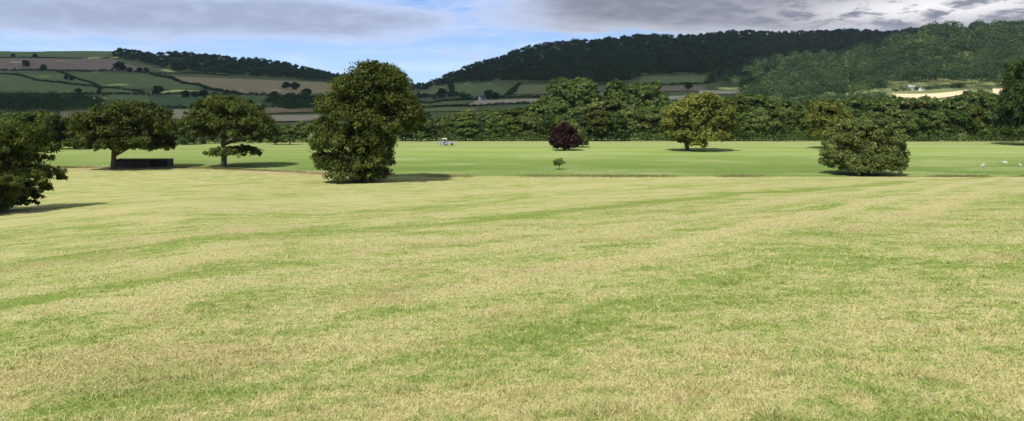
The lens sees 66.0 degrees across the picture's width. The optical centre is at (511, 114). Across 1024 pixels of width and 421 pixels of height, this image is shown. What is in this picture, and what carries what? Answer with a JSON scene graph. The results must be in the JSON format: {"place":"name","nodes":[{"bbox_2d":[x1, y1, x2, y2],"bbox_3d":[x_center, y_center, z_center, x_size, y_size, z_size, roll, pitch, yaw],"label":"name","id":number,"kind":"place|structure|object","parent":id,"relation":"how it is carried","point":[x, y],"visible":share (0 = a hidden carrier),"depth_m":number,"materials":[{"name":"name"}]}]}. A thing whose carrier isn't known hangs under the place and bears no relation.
{"place":"outdoors","nodes":[
{"label":"outdoors","id":0,"kind":"place"},
{"bbox_2d":[0,74,135,92],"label":"pasture field","id":1,"kind":"structure","parent":0,"point":[14,83],"depth_m":1339.40,"materials":[{"name":"plant"}]},
{"bbox_2d":[0,58,143,70],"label":"stubble field","id":2,"kind":"structure","parent":0,"point":[65,64],"depth_m":1922.04,"materials":[{"name":"plant"}]},
{"bbox_2d":[108,95,149,103],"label":"pasture field","id":3,"kind":"structure","parent":0,"point":[143,98],"depth_m":1074.77,"materials":[{"name":"plant"}]},
{"bbox_2d":[69,73,202,88],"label":"pasture field","id":4,"kind":"structure","parent":0,"point":[128,81],"depth_m":1514.00,"materials":[{"name":"plant"}]},
{"bbox_2d":[148,95,264,106],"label":"pasture field","id":5,"kind":"structure","parent":0,"point":[162,101],"depth_m":1030.19,"materials":[{"name":"plant"}]},
{"bbox_2d":[175,76,336,95],"bbox_3d":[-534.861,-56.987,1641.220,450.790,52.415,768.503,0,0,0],"label":"stubble field","id":6,"kind":"structure","parent":0,"point":[252,85],"depth_m":1581.10,"materials":[{"name":"plant"}]},
{"bbox_2d":[265,107,312,112],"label":"stubble field","id":7,"kind":"structure","parent":0,"point":[277,110],"depth_m":874.34,"materials":[{"name":"plant"}]},
{"bbox_2d":[270,114,318,120],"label":"stubble field","id":8,"kind":"structure","parent":0,"point":[293,117],"depth_m":719.57,"materials":[{"name":"plant"}]},
{"bbox_2d":[420,84,447,95],"bbox_3d":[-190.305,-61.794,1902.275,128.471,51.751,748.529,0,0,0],"label":"pasture field","id":9,"kind":"structure","parent":0,"point":[433,90],"depth_m":2000.90,"materials":[{"name":"plant"}]},
{"bbox_2d":[419,100,474,105],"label":"pasture field","id":10,"kind":"structure","parent":0,"point":[453,102],"depth_m":1224.98,"materials":[{"name":"plant"}]},
{"bbox_2d":[418,94,546,103],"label":"hedgerow","id":11,"kind":"object","parent":10,"relation":"on","point":[476,98],"visible":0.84,"depth_m":1183.51,"materials":[{"name":"green plant"}]},
{"bbox_2d":[423,107,480,110],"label":"field","id":12,"kind":"structure","parent":0,"point":[451,109],"depth_m":1007.71,"materials":[{"name":"plant"}]},
{"bbox_2d":[455,81,506,96],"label":"pasture field","id":13,"kind":"structure","parent":0,"point":[476,89],"depth_m":1525.15,"materials":[{"name":"plant"}]},
{"bbox_2d":[416,91,471,98],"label":"woodland","id":14,"kind":"object","parent":13,"relation":"on","point":[442,95],"visible":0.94,"depth_m":1484.92,"materials":[{"name":"green plant"}]},
{"bbox_2d":[470,99,537,104],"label":"stubble field","id":15,"kind":"structure","parent":0,"point":[477,102],"depth_m":1047.77,"materials":[{"name":"plant"}]},
{"bbox_2d":[0,29,1021,139],"bbox_3d":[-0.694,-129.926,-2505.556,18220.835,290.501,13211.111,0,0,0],"label":"hills","id":16,"kind":"structure","parent":0,"point":[972,85],"depth_m":1196.60,"materials":[{"name":"plant"}]},
{"bbox_2d":[0,51,112,56],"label":"hilltop pasture","id":17,"kind":"structure","parent":16,"relation":"on","point":[66,54],"depth_m":2228.18,"materials":[{"name":"plant"}]},
{"bbox_2d":[0,89,114,111],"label":"woodland","id":18,"kind":"object","parent":16,"relation":"on","point":[27,100],"visible":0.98,"depth_m":747.84,"materials":[{"name":"green plant"}]},
{"bbox_2d":[0,72,145,92],"bbox_3d":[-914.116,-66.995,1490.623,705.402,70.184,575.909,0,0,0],"label":"hedgerow","id":19,"kind":"object","parent":16,"relation":"on","point":[66,82],"visible":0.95,"depth_m":1382.47,"materials":[{"name":"green plant"}]},
{"bbox_2d":[0,68,228,75],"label":"hedgerow","id":20,"kind":"object","parent":16,"relation":"on","point":[87,70],"visible":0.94,"depth_m":1760.15,"materials":[{"name":"green plant"}]},
{"bbox_2d":[62,91,242,94],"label":"hedgerow","id":21,"kind":"object","parent":16,"relation":"on","point":[147,93],"visible":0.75,"depth_m":1173.31,"materials":[{"name":"green plant"}]},
{"bbox_2d":[150,73,297,96],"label":"hedgerow","id":22,"kind":"object","parent":16,"relation":"on","point":[173,78],"visible":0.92,"depth_m":1346.84,"materials":[{"name":"green plant"}]},
{"bbox_2d":[112,47,432,88],"bbox_3d":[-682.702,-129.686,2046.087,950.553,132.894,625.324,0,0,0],"label":"woodland","id":23,"kind":"object","parent":16,"relation":"on","point":[174,59],"visible":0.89,"depth_m":2078.52,"materials":[{"name":"green plant"}]},
{"bbox_2d":[262,90,354,109],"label":"woodland","id":24,"kind":"object","parent":16,"relation":"on","point":[299,100],"visible":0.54,"depth_m":924.50,"materials":[{"name":"green plant"}]},
{"bbox_2d":[449,109,487,127],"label":"belt tree","id":25,"kind":"object","parent":16,"relation":"on","point":[469,114],"visible":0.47,"depth_m":338.99,"materials":[{"name":"green plant"}]},
{"bbox_2d":[423,100,534,107],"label":"field","id":26,"kind":"structure","parent":16,"relation":"on","point":[475,105],"depth_m":1002.82,"materials":[{"name":"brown plant"}]},
{"bbox_2d":[480,109,506,117],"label":"belt tree","id":27,"kind":"object","parent":16,"relation":"on","point":[491,112],"visible":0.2,"depth_m":344.86,"materials":[{"name":"green plant"}]},
{"bbox_2d":[499,107,528,124],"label":"belt tree","id":28,"kind":"object","parent":16,"relation":"on","point":[513,113],"visible":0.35,"depth_m":343.76,"materials":[{"name":"green plant"}]},
{"bbox_2d":[522,102,551,117],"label":"belt tree","id":29,"kind":"object","parent":16,"relation":"on","point":[536,109],"visible":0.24,"depth_m":338.99,"materials":[{"name":"green plant"}]},
{"bbox_2d":[544,102,569,117],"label":"belt tree","id":30,"kind":"object","parent":16,"relation":"on","point":[556,109],"visible":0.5,"depth_m":347.92,"materials":[{"name":"green plant"}]},
{"bbox_2d":[545,76,574,109],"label":"belt tree","id":31,"kind":"object","parent":16,"relation":"on","point":[560,86],"visible":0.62,"depth_m":445.96,"materials":[{"name":"green plant"}]},
{"bbox_2d":[567,104,590,118],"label":"belt tree","id":32,"kind":"object","parent":16,"relation":"on","point":[578,110],"visible":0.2,"depth_m":338.66,"materials":[{"name":"green plant"}]},
{"bbox_2d":[565,77,604,108],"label":"belt tree","id":33,"kind":"object","parent":16,"relation":"on","point":[584,91],"visible":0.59,"depth_m":442.29,"materials":[{"name":"green plant"}]},
{"bbox_2d":[586,98,628,128],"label":"belt tree","id":34,"kind":"object","parent":16,"relation":"on","point":[611,105],"visible":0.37,"depth_m":335.12,"materials":[{"name":"green plant"}]},
{"bbox_2d":[602,78,631,104],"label":"belt tree","id":35,"kind":"object","parent":16,"relation":"on","point":[614,89],"visible":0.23,"depth_m":451.25,"materials":[{"name":"green plant"}]},
{"bbox_2d":[623,82,650,107],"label":"belt tree","id":36,"kind":"object","parent":16,"relation":"on","point":[633,90],"visible":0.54,"depth_m":458.41,"materials":[{"name":"green plant"}]},
{"bbox_2d":[636,105,660,134],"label":"belt tree","id":37,"kind":"object","parent":16,"relation":"on","point":[647,110],"visible":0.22,"depth_m":338.12,"materials":[{"name":"green plant"}]},
{"bbox_2d":[636,80,668,108],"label":"belt tree","id":38,"kind":"object","parent":16,"relation":"on","point":[651,94],"visible":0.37,"depth_m":456.42,"materials":[{"name":"green plant"}]},
{"bbox_2d":[428,26,913,85],"bbox_3d":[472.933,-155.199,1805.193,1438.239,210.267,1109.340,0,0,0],"label":"woodland","id":39,"kind":"object","parent":16,"relation":"on","point":[605,63],"visible":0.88,"depth_m":1900.10,"materials":[{"name":"green plant"}]},
{"bbox_2d":[725,94,751,121],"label":"belt tree","id":40,"kind":"object","parent":16,"relation":"on","point":[739,103],"visible":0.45,"depth_m":338.87,"materials":[{"name":"green plant"}]},
{"bbox_2d":[747,94,782,111],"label":"belt tree","id":41,"kind":"object","parent":16,"relation":"on","point":[765,102],"visible":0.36,"depth_m":334.71,"materials":[{"name":"green plant"}]},
{"bbox_2d":[779,99,805,133],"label":"belt tree","id":42,"kind":"object","parent":16,"relation":"on","point":[786,104],"visible":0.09,"depth_m":339.89,"materials":[{"name":"green plant"}]},
{"bbox_2d":[795,97,819,133],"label":"belt tree","id":43,"kind":"object","parent":16,"relation":"on","point":[804,105],"visible":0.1,"depth_m":342.60,"materials":[{"name":"green plant"}]},
{"bbox_2d":[678,91,941,111],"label":"woodland","id":44,"kind":"object","parent":16,"relation":"on","point":[840,96],"visible":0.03,"depth_m":758.99,"materials":[{"name":"green plant"}]},
{"bbox_2d":[841,95,866,114],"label":"belt tree","id":45,"kind":"object","parent":16,"relation":"on","point":[854,103],"visible":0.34,"depth_m":348.09,"materials":[{"name":"green plant"}]},
{"bbox_2d":[704,18,1023,97],"bbox_3d":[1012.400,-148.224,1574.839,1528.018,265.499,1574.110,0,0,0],"label":"woodland","id":46,"kind":"object","parent":16,"relation":"on","point":[994,41],"visible":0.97,"depth_m":1087.54,"materials":[{"name":"green plant"}]},
{"bbox_2d":[863,96,900,114],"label":"belt tree","id":47,"kind":"object","parent":16,"relation":"on","point":[880,104],"visible":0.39,"depth_m":338.48,"materials":[{"name":"green plant"}]},
{"bbox_2d":[888,96,916,111],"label":"belt tree","id":48,"kind":"object","parent":16,"relation":"on","point":[907,102],"visible":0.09,"depth_m":339.77,"materials":[{"name":"green plant"}]},
{"bbox_2d":[912,94,941,131],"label":"belt tree","id":49,"kind":"object","parent":16,"relation":"on","point":[927,102],"visible":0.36,"depth_m":339.27,"materials":[{"name":"green plant"}]},
{"bbox_2d":[891,84,964,90],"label":"hedgerow","id":50,"kind":"object","parent":16,"relation":"on","point":[936,86],"visible":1,"depth_m":864.62,"materials":[{"name":"green plant"}]},
{"bbox_2d":[939,97,964,116],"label":"belt tree","id":51,"kind":"object","parent":16,"relation":"on","point":[949,103],"visible":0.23,"depth_m":351.39,"materials":[{"name":"green plant"}]},
{"bbox_2d":[952,92,985,135],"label":"belt tree","id":52,"kind":"object","parent":16,"relation":"on","point":[973,97],"visible":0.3,"depth_m":348.26,"materials":[{"name":"green plant"}]},
{"bbox_2d":[978,92,998,117],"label":"belt tree","id":53,"kind":"object","parent":16,"relation":"on","point":[987,100],"visible":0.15,"depth_m":337.75,"materials":[{"name":"green plant"}]},
{"bbox_2d":[0,167,1023,420],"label":"meadow","id":54,"kind":"structure","parent":0,"point":[78,199],"depth_m":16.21,"materials":[{"name":"plant"}]},
{"bbox_2d":[0,113,69,212],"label":"oak tree","id":55,"kind":"object","parent":54,"relation":"on","point":[17,185],"visible":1,"depth_m":62.07,"materials":[{"name":"green plant"}]},
{"bbox_2d":[74,166,198,168],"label":"bare bank","id":56,"kind":"structure","parent":54,"relation":"on","point":[95,167],"depth_m":144.60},
{"bbox_2d":[116,158,173,167],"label":"field shelter","id":57,"kind":"object","parent":56,"relation":"on","point":[132,163],"visible":0.9,"depth_m":147.18,"materials":[{"name":"metal"}]},
{"bbox_2d":[235,171,327,174],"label":"bare bank","id":58,"kind":"structure","parent":54,"relation":"on","point":[270,172],"depth_m":134.59,"materials":[{"name":"soil"}]},
{"bbox_2d":[304,58,429,183],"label":"huge tree","id":59,"kind":"object","parent":54,"relation":"on","point":[363,125],"visible":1,"depth_m":108.78,"materials":[{"name":"green plant"}]},
{"bbox_2d":[0,0,1023,85],"label":"sky","id":60,"kind":"structure","parent":0,"point":[428,40],"materials":[{"name":"blue"}]},
{"bbox_2d":[15,140,1023,176],"bbox_3d":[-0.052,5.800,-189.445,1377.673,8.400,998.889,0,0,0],"label":"pasture","id":61,"kind":"structure","parent":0,"point":[784,158],"depth_m":177.68,"materials":[{"name":"plant"}]},
{"bbox_2d":[7,111,34,140],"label":"belt tree","id":62,"kind":"object","parent":61,"relation":"on","point":[27,116],"visible":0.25,"depth_m":217.02,"materials":[{"name":"green plant"}]},
{"bbox_2d":[29,110,60,145],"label":"belt tree","id":63,"kind":"object","parent":61,"relation":"on","point":[48,118],"visible":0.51,"depth_m":219.38,"materials":[{"name":"green plant"}]},
{"bbox_2d":[47,114,68,143],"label":"belt tree","id":64,"kind":"object","parent":61,"relation":"on","point":[61,120],"visible":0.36,"depth_m":224.07,"materials":[{"name":"green plant"}]},
{"bbox_2d":[62,111,82,146],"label":"belt tree","id":65,"kind":"object","parent":61,"relation":"on","point":[70,134],"visible":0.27,"depth_m":221.90,"materials":[{"name":"green plant"}]},
{"bbox_2d":[67,98,177,168],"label":"oak tree","id":66,"kind":"object","parent":61,"relation":"on","point":[114,126],"visible":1,"depth_m":138.83,"materials":[{"name":"green plant"}]},
{"bbox_2d":[61,134,311,143],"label":"hedge","id":67,"kind":"object","parent":61,"relation":"on","point":[218,140],"visible":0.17,"depth_m":268.42,"materials":[{"name":"green plant"}]},
{"bbox_2d":[174,115,198,144],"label":"belt tree","id":68,"kind":"object","parent":61,"relation":"on","point":[181,135],"visible":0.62,"depth_m":256.17,"materials":[{"name":"green plant"}]},
{"bbox_2d":[176,93,279,166],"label":"oak tree","id":69,"kind":"object","parent":61,"relation":"on","point":[235,115],"visible":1,"depth_m":143.90,"materials":[{"name":"green plant"}]},
{"bbox_2d":[278,129,300,144],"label":"belt tree","id":70,"kind":"object","parent":61,"relation":"on","point":[288,134],"visible":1,"depth_m":257.04,"materials":[{"name":"green plant"}]},
{"bbox_2d":[290,120,309,140],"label":"belt tree","id":71,"kind":"object","parent":61,"relation":"on","point":[298,126],"visible":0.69,"depth_m":288.59,"materials":[{"name":"green plant"}]},
{"bbox_2d":[412,120,434,140],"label":"belt tree","id":72,"kind":"object","parent":61,"relation":"on","point":[427,126],"visible":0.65,"depth_m":288.79,"materials":[{"name":"green plant"}]},
{"bbox_2d":[432,123,444,139],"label":"belt tree","id":73,"kind":"object","parent":61,"relation":"on","point":[436,126],"visible":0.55,"depth_m":295.78,"materials":[{"name":"green plant"}]},
{"bbox_2d":[443,121,457,138],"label":"belt tree","id":74,"kind":"object","parent":61,"relation":"on","point":[450,125],"visible":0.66,"depth_m":296.96,"materials":[{"name":"green plant"}]},
{"bbox_2d":[454,119,477,137],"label":"belt tree","id":75,"kind":"object","parent":61,"relation":"on","point":[463,128],"visible":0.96,"depth_m":291.91,"materials":[{"name":"green plant"}]},
{"bbox_2d":[475,113,489,138],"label":"belt tree","id":76,"kind":"object","parent":61,"relation":"on","point":[482,118],"visible":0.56,"depth_m":298.54,"materials":[{"name":"green plant"}]},
{"bbox_2d":[485,115,507,139],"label":"belt tree","id":77,"kind":"object","parent":61,"relation":"on","point":[498,123],"visible":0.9,"depth_m":294.31,"materials":[{"name":"green plant"}]},
{"bbox_2d":[504,116,525,136],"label":"belt tree","id":78,"kind":"object","parent":61,"relation":"on","point":[514,126],"visible":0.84,"depth_m":298.41,"materials":[{"name":"green plant"}]},
{"bbox_2d":[519,116,543,139],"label":"belt tree","id":79,"kind":"object","parent":61,"relation":"on","point":[529,124],"visible":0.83,"depth_m":295.82,"materials":[{"name":"green plant"}]},
{"bbox_2d":[536,114,554,138],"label":"belt tree","id":80,"kind":"object","parent":61,"relation":"on","point":[545,124],"visible":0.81,"depth_m":293.91,"materials":[{"name":"green plant"}]},
{"bbox_2d":[552,114,573,126],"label":"belt tree","id":81,"kind":"object","parent":61,"relation":"on","point":[556,119],"visible":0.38,"depth_m":294.90,"materials":[{"name":"green plant"}]},
{"bbox_2d":[549,121,582,149],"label":"copper beech","id":82,"kind":"object","parent":61,"relation":"on","point":[564,136],"visible":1,"depth_m":215.10,"materials":[{"name":"purple plant"}]},
{"bbox_2d":[559,119,588,145],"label":"tree","id":83,"kind":"object","parent":61,"relation":"on","point":[574,124],"visible":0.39,"depth_m":235.12,"materials":[{"name":"green plant"}]},
{"bbox_2d":[573,114,592,139],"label":"belt tree","id":84,"kind":"object","parent":61,"relation":"on","point":[578,119],"visible":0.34,"depth_m":292.30,"materials":[{"name":"green plant"}]},
{"bbox_2d":[580,109,611,140],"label":"belt tree","id":85,"kind":"object","parent":61,"relation":"on","point":[598,120],"visible":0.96,"depth_m":289.70,"materials":[{"name":"green plant"}]},
{"bbox_2d":[602,111,629,140],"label":"belt tree","id":86,"kind":"object","parent":61,"relation":"on","point":[618,119],"visible":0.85,"depth_m":290.22,"materials":[{"name":"green plant"}]},
{"bbox_2d":[616,107,639,139],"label":"belt tree","id":87,"kind":"object","parent":61,"relation":"on","point":[628,113],"visible":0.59,"depth_m":296.33,"materials":[{"name":"green plant"}]},
{"bbox_2d":[634,112,662,139],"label":"belt tree","id":88,"kind":"object","parent":61,"relation":"on","point":[645,121],"visible":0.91,"depth_m":297.90,"materials":[{"name":"green plant"}]},
{"bbox_2d":[660,92,738,150],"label":"lime tree","id":89,"kind":"object","parent":61,"relation":"on","point":[696,119],"visible":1,"depth_m":208.53,"materials":[{"name":"green plant"}]},
{"bbox_2d":[392,120,1023,141],"bbox_3d":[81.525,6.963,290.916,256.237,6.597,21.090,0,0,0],"label":"hedge","id":90,"kind":"object","parent":61,"relation":"on","point":[749,138],"visible":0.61,"depth_m":290.45,"materials":[{"name":"green plant"}]},
{"bbox_2d":[734,111,756,140],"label":"belt tree","id":91,"kind":"object","parent":61,"relation":"on","point":[744,122],"visible":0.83,"depth_m":294.00,"materials":[{"name":"green plant"}]},
{"bbox_2d":[747,108,770,140],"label":"belt tree","id":92,"kind":"object","parent":61,"relation":"on","point":[760,117],"visible":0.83,"depth_m":292.97,"materials":[{"name":"green plant"}]},
{"bbox_2d":[763,107,788,140],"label":"belt tree","id":93,"kind":"object","parent":61,"relation":"on","point":[775,120],"visible":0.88,"depth_m":292.14,"materials":[{"name":"green plant"}]},
{"bbox_2d":[781,108,802,138],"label":"belt tree","id":94,"kind":"object","parent":61,"relation":"on","point":[791,119],"visible":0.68,"depth_m":301.87,"materials":[{"name":"green plant"}]},
{"bbox_2d":[798,110,813,138],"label":"belt tree","id":95,"kind":"object","parent":61,"relation":"on","point":[802,125],"visible":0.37,"depth_m":298.29,"materials":[{"name":"green plant"}]},
{"bbox_2d":[803,98,854,140],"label":"yellowish tree","id":96,"kind":"object","parent":61,"relation":"on","point":[827,115],"visible":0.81,"depth_m":225.93,"materials":[{"name":"green plant"}]},
{"bbox_2d":[818,116,910,174],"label":"round tree","id":97,"kind":"object","parent":61,"relation":"on","point":[865,145],"visible":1,"depth_m":126.78,"materials":[{"name":"green plant"}]},
{"bbox_2d":[858,111,888,119],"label":"belt tree","id":98,"kind":"object","parent":61,"relation":"on","point":[870,114],"visible":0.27,"depth_m":292.36,"materials":[{"name":"green plant"}]},
{"bbox_2d":[882,105,906,134],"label":"belt tree","id":99,"kind":"object","parent":61,"relation":"on","point":[893,114],"visible":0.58,"depth_m":290.30,"materials":[{"name":"green plant"}]},
{"bbox_2d":[898,109,920,139],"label":"belt tree","id":100,"kind":"object","parent":61,"relation":"on","point":[910,121],"visible":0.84,"depth_m":288.00,"materials":[{"name":"green plant"}]},
{"bbox_2d":[914,108,940,140],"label":"belt tree","id":101,"kind":"object","parent":61,"relation":"on","point":[930,119],"visible":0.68,"depth_m":289.28,"materials":[{"name":"green plant"}]},
{"bbox_2d":[930,109,951,136],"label":"belt tree","id":102,"kind":"object","parent":61,"relation":"on","point":[942,125],"visible":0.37,"depth_m":298.48,"materials":[{"name":"green plant"}]},
{"bbox_2d":[945,109,972,140],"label":"belt tree","id":103,"kind":"object","parent":61,"relation":"on","point":[958,118],"visible":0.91,"depth_m":296.12,"materials":[{"name":"green plant"}]},
{"bbox_2d":[962,105,984,134],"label":"belt tree","id":104,"kind":"object","parent":61,"relation":"on","point":[975,111],"visible":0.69,"depth_m":301.21,"materials":[{"name":"green plant"}]},
{"bbox_2d":[973,108,995,137],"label":"belt tree","id":105,"kind":"object","parent":61,"relation":"on","point":[986,115],"visible":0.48,"depth_m":298.01,"materials":[{"name":"green plant"}]},
{"bbox_2d":[989,59,1023,138],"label":"dark tree","id":106,"kind":"object","parent":61,"relation":"on","point":[1009,111],"visible":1,"depth_m":257.73,"materials":[{"name":"green plant"}]},
{"bbox_2d":[514,85,553,93],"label":"field","id":107,"kind":"structure","parent":0,"point":[531,89],"depth_m":1232.41,"materials":[{"name":"plant"}]},
{"bbox_2d":[54,165,1023,178],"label":"rough grass","id":108,"kind":"structure","parent":0,"point":[466,174],"depth_m":127.85,"materials":[{"name":"plant"}]},
{"bbox_2d":[639,73,709,83],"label":"pasture field","id":109,"kind":"structure","parent":0,"point":[691,78],"depth_m":1347.00,"materials":[{"name":"plant"}]},
{"bbox_2d":[660,86,705,90],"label":"stubble field","id":110,"kind":"structure","parent":0,"point":[682,88],"depth_m":1117.58,"materials":[{"name":"plant"}]},
{"bbox_2d":[892,90,965,98],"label":"wheat field","id":111,"kind":"structure","parent":0,"point":[943,94],"depth_m":810.77,"materials":[{"name":"plant"}]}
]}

